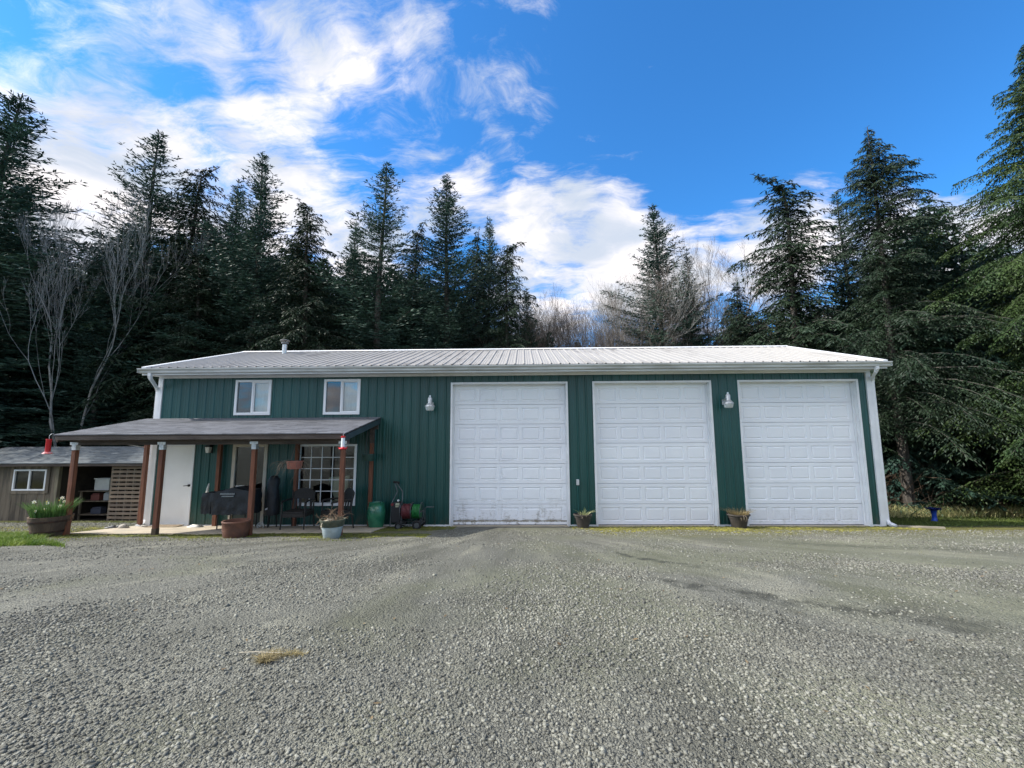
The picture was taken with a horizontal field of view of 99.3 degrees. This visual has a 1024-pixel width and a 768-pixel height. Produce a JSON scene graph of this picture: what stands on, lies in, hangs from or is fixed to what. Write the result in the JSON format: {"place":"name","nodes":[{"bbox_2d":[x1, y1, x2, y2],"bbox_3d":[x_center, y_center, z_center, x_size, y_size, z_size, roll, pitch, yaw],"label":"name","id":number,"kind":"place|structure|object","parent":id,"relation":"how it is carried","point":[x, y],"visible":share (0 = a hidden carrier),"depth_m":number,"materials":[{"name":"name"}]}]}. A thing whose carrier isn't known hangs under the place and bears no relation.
{"place":"outdoors","nodes":[
{"label":"outdoors","id":0,"kind":"place"},
{"bbox_2d":[0,520,136,522],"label":"grass","id":1,"kind":"structure","parent":0,"point":[76,521],"depth_m":14.96,"materials":[{"name":"green plant"}]},
{"bbox_2d":[90,493,103,500],"bbox_3d":[-15.975,4.344,16.801,0.340,0.269,0.270,0,-7,1],"label":"cloth bundle","id":2,"kind":"object","parent":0,"point":[97,496],"visible":0.88,"depth_m":16.68,"materials":[{"name":"red fabric"}]},
{"bbox_2d":[103,492,114,500],"bbox_3d":[-15.535,4.311,16.794,0.220,0.329,0.270,0,-7,1],"label":"paint tin","id":3,"kind":"object","parent":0,"point":[106,496],"visible":0.44,"depth_m":16.66,"materials":[{"name":"grey metal"}]},
{"bbox_2d":[188,524,203,526],"bbox_3d":[-7.832,3.509,10.751,0.397,0.072,0.164,-2,-7,12],"label":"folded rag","id":4,"kind":"object","parent":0,"point":[193,525],"visible":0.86,"depth_m":10.72,"materials":[{"name":"white fabric"}]},
{"bbox_2d":[0,498,1023,767],"bbox_3d":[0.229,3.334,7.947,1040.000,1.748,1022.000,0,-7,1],"label":"gravel ground","id":5,"kind":"structure","parent":0,"point":[454,556],"depth_m":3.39,"materials":[{"name":"grey gravel"}]},
{"bbox_2d":[0,529,68,547],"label":"green grass","id":6,"kind":"structure","parent":5,"relation":"on","point":[17,538],"depth_m":8.09,"materials":[{"name":"green plant"}]},
{"bbox_2d":[14,496,83,535],"bbox_3d":[-9.801,2.817,9.276,1.093,0.807,1.140,0,-7,1],"label":"barrel planter","id":7,"kind":"object","parent":5,"relation":"on","point":[47,520],"visible":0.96,"depth_m":9.06,"materials":[{"name":"brown wood"}]},
{"bbox_2d":[0,189,102,445],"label":"fir tree","id":8,"kind":"object","parent":5,"relation":"on","point":[22,278],"visible":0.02,"depth_m":27.00,"materials":[{"name":"green plant"}]},
{"bbox_2d":[15,527,104,535],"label":"grass","id":9,"kind":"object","parent":5,"relation":"on","point":[81,530],"visible":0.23,"depth_m":10.37,"materials":[{"name":"green plant"}]},
{"bbox_2d":[0,90,149,447],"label":"fir tree","id":10,"kind":"object","parent":5,"relation":"on","point":[15,132],"visible":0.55,"depth_m":22.22,"materials":[{"name":"green plant"}]},
{"bbox_2d":[0,446,149,521],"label":"wooden shed","id":11,"kind":"structure","parent":5,"relation":"on","point":[29,474],"depth_m":16.04,"materials":[{"name":"brown wood"}]},
{"bbox_2d":[8,467,50,493],"bbox_3d":[-17.654,3.531,15.944,1.480,0.950,0.080,0,-7,1],"label":"window","id":12,"kind":"structure","parent":11,"relation":"in","point":[22,481],"depth_m":15.94,"materials":[{"name":"plastic"}]},
{"bbox_2d":[90,506,106,513],"bbox_3d":[-15.892,4.850,16.736,0.400,0.249,0.270,0,-7,1],"label":"crate","id":13,"kind":"object","parent":11,"relation":"on","point":[99,510],"visible":1,"depth_m":16.64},
{"bbox_2d":[94,477,118,489],"bbox_3d":[-15.756,3.876,16.894,0.640,0.458,0.390,0,-7,1],"label":"storage box","id":14,"kind":"object","parent":11,"relation":"on","point":[103,483],"visible":0.77,"depth_m":16.73,"materials":[{"name":"white plastic"}]},
{"bbox_2d":[107,466,143,520],"bbox_3d":[-13.699,3.996,15.721,1.650,2.030,0.100,0,-7,1],"label":"pallet screen","id":15,"kind":"object","parent":11,"relation":"attached to","point":[125,496],"visible":0.54,"depth_m":15.69,"materials":[{"name":"brown wood"}]},
{"bbox_2d":[0,226,149,445],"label":"hemlock tree","id":16,"kind":"object","parent":5,"relation":"on","point":[26,385],"visible":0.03,"depth_m":24.15,"materials":[{"name":"green plant"}]},
{"bbox_2d":[10,273,143,446],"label":"fir tree","id":17,"kind":"object","parent":5,"relation":"on","point":[85,389],"visible":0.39,"depth_m":22.01,"materials":[{"name":"green plant"}]},
{"bbox_2d":[0,161,223,446],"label":"alder tree","id":18,"kind":"object","parent":5,"relation":"on","point":[51,423],"visible":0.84,"depth_m":21.25,"materials":[{"name":"grey plant"}]},
{"bbox_2d":[103,524,121,528],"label":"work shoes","id":19,"kind":"object","parent":5,"relation":"on","point":[113,526],"visible":0.64,"depth_m":10.56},
{"bbox_2d":[0,130,240,446],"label":"fir tree","id":20,"kind":"object","parent":5,"relation":"on","point":[150,185],"visible":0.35,"depth_m":25.07,"materials":[{"name":"green plant"}]},
{"bbox_2d":[35,166,266,446],"bbox_3d":[-20.155,-3.749,26.508,11.164,21.771,11.122,-5,-9,34],"label":"hemlock tree","id":21,"kind":"object","parent":5,"relation":"on","point":[196,192],"visible":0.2,"depth_m":25.73,"materials":[{"name":"green plant"}]},
{"bbox_2d":[100,244,242,445],"bbox_3d":[-17.095,-0.513,23.467,7.724,14.190,7.753,6,-10,-42],"label":"hemlock tree","id":22,"kind":"object","parent":5,"relation":"on","point":[196,312],"visible":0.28,"depth_m":23.29,"materials":[{"name":"green plant"}]},
{"bbox_2d":[7,527,417,541],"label":"sparse grass","id":23,"kind":"structure","parent":5,"relation":"on","point":[326,538],"depth_m":8.74,"materials":[{"name":"green plant"}]},
{"bbox_2d":[53,417,380,535],"bbox_3d":[-6.658,2.138,10.127,6.459,2.796,2.270,0,-7,1],"label":"porch","id":24,"kind":"object","parent":5,"relation":"on","point":[164,433],"visible":0.81,"depth_m":9.43,"materials":[{"name":"wood"}]},
{"bbox_2d":[41,434,52,453],"bbox_3d":[-9.737,1.255,9.144,0.181,0.427,0.181,0,-7,1],"label":"bird feeder","id":25,"kind":"object","parent":24,"relation":"hanging from","point":[48,444],"visible":1,"depth_m":9.11,"materials":[{"name":"red plastic"}]},
{"bbox_2d":[271,445,311,482],"bbox_3d":[-4.721,1.709,9.381,0.834,0.822,0.863,6,-9,-40],"label":"hanging basket","id":26,"kind":"object","parent":24,"relation":"hanging from","point":[292,464],"visible":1,"depth_m":9.24,"materials":[{"name":"ceramic"}]},
{"bbox_2d":[338,434,347,449],"bbox_3d":[-3.485,1.177,8.979,0.176,0.353,0.176,0,-7,1],"label":"bird feeder","id":27,"kind":"object","parent":24,"relation":"hanging from","point":[342,447],"visible":1,"depth_m":8.95,"materials":[{"name":"plastic"}]},
{"bbox_2d":[362,431,374,460],"bbox_3d":[-3.574,1.546,10.871,0.326,0.741,0.326,0,-7,1],"label":"hanging basket","id":28,"kind":"object","parent":24,"relation":"hanging from","point":[367,457],"visible":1,"depth_m":10.72,"materials":[{"name":"green plastic"}]},
{"bbox_2d":[70,526,388,534],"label":"porch slab","id":29,"kind":"structure","parent":5,"relation":"on","point":[206,530],"depth_m":9.98,"materials":[{"name":"concrete"}]},
{"bbox_2d":[118,524,129,527],"bbox_3d":[-9.449,3.470,10.583,0.231,0.135,0.195,0,-7,1],"label":"rock","id":30,"kind":"object","parent":29,"relation":"on","point":[124,526],"visible":0.57,"depth_m":10.54,"materials":[{"name":"grey stone"}]},
{"bbox_2d":[143,524,183,527],"bbox_3d":[-8.685,3.545,10.807,0.730,0.017,0.500,0,-7,1],"label":"doormat","id":31,"kind":"object","parent":29,"relation":"on","point":[168,525],"visible":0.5,"depth_m":10.91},
{"bbox_2d":[200,486,263,528],"bbox_3d":[-6.696,3.001,10.447,1.310,1.056,0.593,0,-7,1],"label":"covered barbecue","id":32,"kind":"object","parent":29,"relation":"on","point":[230,501],"visible":0.82,"depth_m":10.23,"materials":[{"name":"black fabric"}]},
{"bbox_2d":[264,476,280,527],"bbox_3d":[-5.921,2.917,10.740,0.332,1.274,0.376,0,-7,1],"label":"covered smoker","id":33,"kind":"object","parent":29,"relation":"on","point":[272,506],"visible":0.95,"depth_m":10.67,"materials":[{"name":"black fabric"}]},
{"bbox_2d":[279,487,315,529],"bbox_3d":[-5.089,2.974,10.385,0.623,0.923,0.632,0,-7,1],"label":"patio chair","id":34,"kind":"object","parent":29,"relation":"on","point":[305,493],"visible":0.97,"depth_m":10.58,"materials":[{"name":"black metal"}]},
{"bbox_2d":[319,488,354,528],"bbox_3d":[-4.173,2.979,10.417,0.614,0.923,0.606,-7,-10,44],"label":"patio chair","id":35,"kind":"object","parent":29,"relation":"on","point":[349,493],"visible":0.77,"depth_m":10.38,"materials":[{"name":"black metal"}]},
{"bbox_2d":[367,501,385,527],"bbox_3d":[-3.334,3.233,10.695,0.436,0.628,0.436,0,-7,1],"label":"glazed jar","id":36,"kind":"object","parent":29,"relation":"on","point":[376,513],"visible":0.91,"depth_m":10.54,"materials":[{"name":"green ceramic"}]},
{"bbox_2d":[192,178,279,335],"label":"fir tree","id":37,"kind":"object","parent":5,"relation":"on","point":[232,217],"visible":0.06,"depth_m":28.81,"materials":[{"name":"green plant"}]},
{"bbox_2d":[151,151,327,358],"bbox_3d":[-15.317,-3.699,25.261,9.455,21.132,9.064,-7,-10,42],"label":"fir tree","id":38,"kind":"object","parent":5,"relation":"on","point":[256,258],"visible":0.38,"depth_m":24.81,"materials":[{"name":"green plant"}]},
{"bbox_2d":[53,526,456,538],"bbox_3d":[-5.526,3.352,9.886,8.275,0.262,2.502,0,-7,1],"label":"porch moss","id":39,"kind":"object","parent":5,"relation":"on","point":[389,528],"visible":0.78,"depth_m":9.18,"materials":[{"name":"green plant"}]},
{"bbox_2d":[221,518,250,537],"bbox_3d":[-5.681,2.979,8.953,0.524,0.345,0.524,0,-7,1],"label":"terracotta planter","id":40,"kind":"object","parent":39,"relation":"on","point":[236,528],"visible":0.97,"depth_m":8.78,"materials":[{"name":"ceramic"}]},
{"bbox_2d":[389,481,402,525],"bbox_3d":[-2.844,2.967,10.788,0.307,1.089,0.310,0,-7,1],"label":"pressure washer","id":41,"kind":"object","parent":39,"relation":"on","point":[394,513],"visible":0.92,"depth_m":10.66,"materials":[{"name":"black metal"}]},
{"bbox_2d":[395,502,433,528],"bbox_3d":[-2.350,3.199,10.633,0.890,0.622,0.535,0,-7,1],"label":"hose reel cart","id":42,"kind":"object","parent":39,"relation":"on","point":[410,511],"visible":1,"depth_m":10.51,"materials":[{"name":"rubber"}]},
{"bbox_2d":[239,646,309,665],"bbox_3d":[-1.657,1.884,3.037,0.477,0.029,0.362,3,-8,-22],"label":"dead moss tuft","id":43,"kind":"object","parent":5,"relation":"on","point":[268,656],"visible":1,"depth_m":3.03,"materials":[{"name":"beige plant"}]},
{"bbox_2d":[223,198,383,354],"bbox_3d":[-11.475,-2.133,23.923,8.554,17.626,8.586,-2,-7,15],"label":"hemlock tree","id":44,"kind":"object","parent":5,"relation":"on","point":[297,332],"visible":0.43,"depth_m":23.93,"materials":[{"name":"green plant"}]},
{"bbox_2d":[319,508,353,538],"bbox_3d":[-3.579,2.785,8.767,0.685,0.624,0.702,0,-7,1],"label":"glazed planter","id":45,"kind":"object","parent":5,"relation":"on","point":[331,526],"visible":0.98,"depth_m":8.63,"materials":[{"name":"ceramic"}]},
{"bbox_2d":[316,222,391,349],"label":"fir tree","id":46,"kind":"object","parent":5,"relation":"on","point":[352,245],"visible":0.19,"depth_m":27.08,"materials":[{"name":"green plant"}]},
{"bbox_2d":[303,161,455,349],"bbox_3d":[-7.659,-3.347,25.338,8.789,20.336,9.323,1,-7,-10],"label":"fir tree","id":47,"kind":"object","parent":5,"relation":"on","point":[379,229],"visible":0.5,"depth_m":24.89,"materials":[{"name":"green plant"}]},
{"bbox_2d":[380,220,441,348],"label":"hemlock tree","id":48,"kind":"object","parent":5,"relation":"on","point":[417,248],"visible":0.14,"depth_m":28.78,"materials":[{"name":"green plant"}]},
{"bbox_2d":[382,173,511,349],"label":"fir tree","id":49,"kind":"object","parent":5,"relation":"on","point":[444,326],"visible":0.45,"depth_m":25.60,"materials":[{"name":"green plant"}]},
{"bbox_2d":[443,226,513,348],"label":"hemlock tree","id":50,"kind":"object","parent":5,"relation":"on","point":[476,343],"visible":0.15,"depth_m":28.50,"materials":[{"name":"green plant"}]},
{"bbox_2d":[457,216,519,347],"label":"fir tree","id":51,"kind":"object","parent":5,"relation":"on","point":[490,250],"visible":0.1,"depth_m":29.93,"materials":[{"name":"green plant"}]},
{"bbox_2d":[476,241,541,348],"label":"hemlock tree","id":52,"kind":"object","parent":5,"relation":"on","point":[508,307],"visible":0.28,"depth_m":24.80,"materials":[{"name":"green plant"}]},
{"bbox_2d":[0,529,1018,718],"bbox_3d":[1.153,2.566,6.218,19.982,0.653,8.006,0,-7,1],"label":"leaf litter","id":53,"kind":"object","parent":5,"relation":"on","point":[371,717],"visible":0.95,"depth_m":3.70,"materials":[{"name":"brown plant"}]},
{"bbox_2d":[0,195,1023,514],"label":"background woods","id":54,"kind":"object","parent":5,"relation":"on","point":[940,481],"visible":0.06,"depth_m":21.64,"materials":[{"name":"green plant"}]},
{"bbox_2d":[135,339,896,526],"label":"workshop building","id":55,"kind":"structure","parent":5,"relation":"on","point":[644,436],"depth_m":11.26,"materials":[{"name":"green metal"}]},
{"bbox_2d":[160,445,195,525],"bbox_3d":[-8.737,2.630,11.333,0.915,2.080,0.164,0,-7,1],"label":"entry door","id":56,"kind":"structure","parent":55,"relation":"in","point":[179,461],"depth_m":11.32,"materials":[{"name":"paint"}]},
{"bbox_2d":[204,445,212,452],"bbox_3d":[-7.873,1.687,11.300,0.140,0.215,0.140,0,-7,1],"label":"porch lamp","id":57,"kind":"object","parent":55,"relation":"attached to","point":[208,448],"visible":0.91,"depth_m":11.26,"materials":[{"name":"white glass"}]},
{"bbox_2d":[228,444,268,524],"bbox_3d":[-6.806,2.582,11.255,0.920,2.035,0.090,0,-7,1],"label":"glazed door","id":58,"kind":"structure","parent":55,"relation":"in","point":[260,515],"depth_m":11.25,"materials":[{"name":"glass"}]},
{"bbox_2d":[233,380,272,414],"bbox_3d":[-6.848,0.363,11.560,0.970,0.935,0.147,0,-7,1],"label":"window","id":59,"kind":"structure","parent":55,"relation":"in","point":[261,396],"depth_m":11.55,"materials":[{"name":"plastic"}]},
{"bbox_2d":[297,444,356,505],"bbox_3d":[-4.768,2.339,11.232,1.530,1.560,0.090,0,-7,1],"label":"window","id":60,"kind":"structure","parent":55,"relation":"in","point":[355,450],"depth_m":11.21,"materials":[{"name":"plastic"}]},
{"bbox_2d":[328,476,349,501],"bbox_3d":[-4.605,3.053,11.456,0.574,1.247,0.400,0,-7,1],"label":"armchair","id":61,"kind":"object","parent":55,"relation":"on","point":[335,485],"visible":0.26,"depth_m":11.56,"materials":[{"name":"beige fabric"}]},
{"bbox_2d":[323,379,360,414],"bbox_3d":[-4.471,0.343,11.500,0.965,0.935,0.147,0,-7,1],"label":"window","id":62,"kind":"structure","parent":55,"relation":"in","point":[350,394],"depth_m":11.49,"materials":[{"name":"plastic"}]},
{"bbox_2d":[425,395,434,410],"bbox_3d":[-2.094,0.499,11.194,0.257,0.397,0.403,0,-7,1],"label":"wall lamp","id":63,"kind":"object","parent":55,"relation":"attached to","point":[429,406],"visible":1,"depth_m":11.04,"materials":[{"name":"metal"}]},
{"bbox_2d":[453,385,566,524],"bbox_3d":[-0.062,1.836,11.371,2.950,3.612,0.084,0,-7,1],"label":"garage door","id":64,"kind":"structure","parent":55,"relation":"in","point":[510,461],"depth_m":11.34,"materials":[{"name":"paint"}]},
{"bbox_2d":[576,479,578,511],"bbox_3d":[1.662,2.977,10.925,0.070,1.140,0.065,0,-7,1],"label":"keypad box","id":65,"kind":"object","parent":55,"relation":"attached to","point":[577,482],"visible":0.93,"depth_m":10.96,"materials":[{"name":"grey plastic"}]},
{"bbox_2d":[594,384,713,524],"bbox_3d":[3.628,1.805,11.280,2.950,3.612,0.079,0,-7,1],"label":"garage door","id":66,"kind":"structure","parent":55,"relation":"in","point":[653,459],"depth_m":11.24,"materials":[{"name":"paint"}]},
{"bbox_2d":[722,392,733,407],"bbox_3d":[5.433,0.415,11.006,0.257,0.397,0.403,0,-7,1],"label":"wall lamp","id":67,"kind":"object","parent":55,"relation":"attached to","point":[727,403],"visible":1,"depth_m":10.87,"materials":[{"name":"metal"}]},
{"bbox_2d":[739,383,863,524],"bbox_3d":[7.347,1.773,11.186,2.950,3.612,0.079,0,-7,1],"label":"garage door","id":68,"kind":"structure","parent":55,"relation":"in","point":[801,463],"depth_m":11.15,"materials":[{"name":"paint"}]},
{"bbox_2d":[27,530,1009,567],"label":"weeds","id":69,"kind":"object","parent":5,"relation":"on","point":[589,557],"visible":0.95,"depth_m":6.78,"materials":[{"name":"green plant"}]},
{"bbox_2d":[512,288,543,347],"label":"fir tree","id":70,"kind":"object","parent":5,"relation":"on","point":[529,331],"visible":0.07,"depth_m":28.69,"materials":[{"name":"green plant"}]},
{"bbox_2d":[477,284,663,347],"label":"leafless tree","id":71,"kind":"object","parent":5,"relation":"on","point":[537,337],"visible":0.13,"depth_m":28.83,"materials":[{"name":"plant"}]},
{"bbox_2d":[573,508,593,527],"bbox_3d":[1.792,3.267,10.599,0.571,0.456,0.523,3,-8,-23],"label":"ribbed planter","id":72,"kind":"object","parent":5,"relation":"on","point":[582,518],"visible":0.98,"depth_m":10.47,"materials":[{"name":"brown plastic"}]},
{"bbox_2d":[490,262,678,347],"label":"leafless tree","id":73,"kind":"object","parent":5,"relation":"on","point":[608,332],"visible":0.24,"depth_m":26.56,"materials":[{"name":"plant"}]},
{"bbox_2d":[516,291,668,347],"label":"leafless tree","id":74,"kind":"object","parent":5,"relation":"on","point":[559,325],"visible":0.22,"depth_m":28.41,"materials":[{"name":"plant"}]},
{"bbox_2d":[483,274,816,347],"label":"leafless woods","id":75,"kind":"object","parent":5,"relation":"on","point":[582,330],"visible":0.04,"depth_m":30.59,"materials":[{"name":"plant"}]},
{"bbox_2d":[582,252,730,346],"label":"leafless tree","id":76,"kind":"object","parent":5,"relation":"on","point":[626,308],"visible":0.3,"depth_m":26.85,"materials":[{"name":"plant"}]},
{"bbox_2d":[600,203,722,346],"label":"fir tree","id":77,"kind":"object","parent":5,"relation":"on","point":[655,234],"visible":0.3,"depth_m":27.37,"materials":[{"name":"green plant"}]},
{"bbox_2d":[673,248,716,345],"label":"fir tree","id":78,"kind":"object","parent":5,"relation":"on","point":[688,288],"visible":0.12,"depth_m":28.03,"materials":[{"name":"green plant"}]},
{"bbox_2d":[642,291,822,346],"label":"leafless tree","id":79,"kind":"object","parent":5,"relation":"on","point":[767,303],"visible":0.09,"depth_m":27.65,"materials":[{"name":"plant"}]},
{"bbox_2d":[722,507,752,527],"bbox_3d":[5.464,3.233,10.514,0.997,0.462,0.918,0,-7,1],"label":"ribbed planter","id":80,"kind":"object","parent":5,"relation":"on","point":[739,519],"visible":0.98,"depth_m":10.36,"materials":[{"name":"brown plastic"}]},
{"bbox_2d":[713,278,768,345],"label":"hemlock tree","id":81,"kind":"object","parent":5,"relation":"on","point":[738,316],"visible":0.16,"depth_m":23.88,"materials":[{"name":"green plant"}]},
{"bbox_2d":[569,526,926,534],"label":"grass","id":82,"kind":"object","parent":5,"relation":"on","point":[716,528],"visible":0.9,"depth_m":10.24,"materials":[{"name":"green plant"}]},
{"bbox_2d":[638,214,864,349],"bbox_3d":[15.348,-1.836,27.840,13.844,17.021,11.834,-3,-8,18],"label":"birch tree","id":83,"kind":"object","parent":5,"relation":"on","point":[708,273],"visible":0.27,"depth_m":26.93,"materials":[{"name":"plant"}]},
{"bbox_2d":[719,174,938,509],"bbox_3d":[14.586,-2.480,22.141,10.235,17.596,11.297,1,-7,-7],"label":"hemlock tree","id":84,"kind":"object","parent":5,"relation":"on","point":[791,298],"visible":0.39,"depth_m":22.45,"materials":[{"name":"green plant"}]},
{"bbox_2d":[812,191,898,352],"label":"fir tree","id":85,"kind":"object","parent":5,"relation":"on","point":[840,231],"visible":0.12,"depth_m":23.68,"materials":[{"name":"green plant"}]},
{"bbox_2d":[811,125,1023,509],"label":"hemlock tree","id":86,"kind":"object","parent":5,"relation":"on","point":[903,366],"visible":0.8,"depth_m":18.35,"materials":[{"name":"green plant"}]},
{"bbox_2d":[897,525,945,528],"bbox_3d":[9.693,3.393,10.332,0.851,0.085,0.120,-5,-9,36],"label":"board","id":87,"kind":"object","parent":5,"relation":"on","point":[930,527],"visible":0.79,"depth_m":10.28,"materials":[{"name":"beige wood"}]},
{"bbox_2d":[924,507,941,520],"bbox_3d":[14.624,4.533,15.080,0.470,0.455,0.467,0,-7,1],"label":"birdbath","id":88,"kind":"object","parent":5,"relation":"on","point":[933,510],"visible":0.85,"depth_m":15.04,"materials":[{"name":"blue ceramic"}]},
{"bbox_2d":[884,450,1023,516],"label":"bramble thicket","id":89,"kind":"object","parent":5,"relation":"on","point":[889,505],"visible":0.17,"depth_m":18.13,"materials":[{"name":"green plant"}]},
{"bbox_2d":[888,503,1023,517],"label":"dry grass fringe","id":90,"kind":"object","parent":5,"relation":"on","point":[964,513],"visible":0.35,"depth_m":16.94,"materials":[{"name":"green plant"}]},
{"bbox_2d":[890,44,1023,520],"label":"hemlock tree","id":91,"kind":"object","parent":5,"relation":"on","point":[996,274],"visible":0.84,"depth_m":17.23,"materials":[{"name":"green plant"}]},
{"bbox_2d":[911,229,1021,478],"bbox_3d":[21.566,-1.367,22.986,9.108,15.422,8.938,5,-9,-34],"label":"hemlock tree","id":92,"kind":"object","parent":5,"relation":"on","point":[964,420],"depth_m":18.93,"materials":[{"name":"green plant"}]},
{"bbox_2d":[939,262,1023,480],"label":"hemlock tree","id":93,"kind":"object","parent":5,"relation":"on","point":[1002,376],"visible":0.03,"depth_m":19.83,"materials":[{"name":"green plant"}]},
{"bbox_2d":[0,0,1023,346],"label":"sky","id":94,"kind":"structure","parent":0,"point":[559,123],"materials":[{"name":"blue"}]},
{"bbox_2d":[887,514,1023,528],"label":"verge grass","id":95,"kind":"structure","parent":0,"point":[974,522],"depth_m":13.74,"materials":[{"name":"green plant"}]}
]}

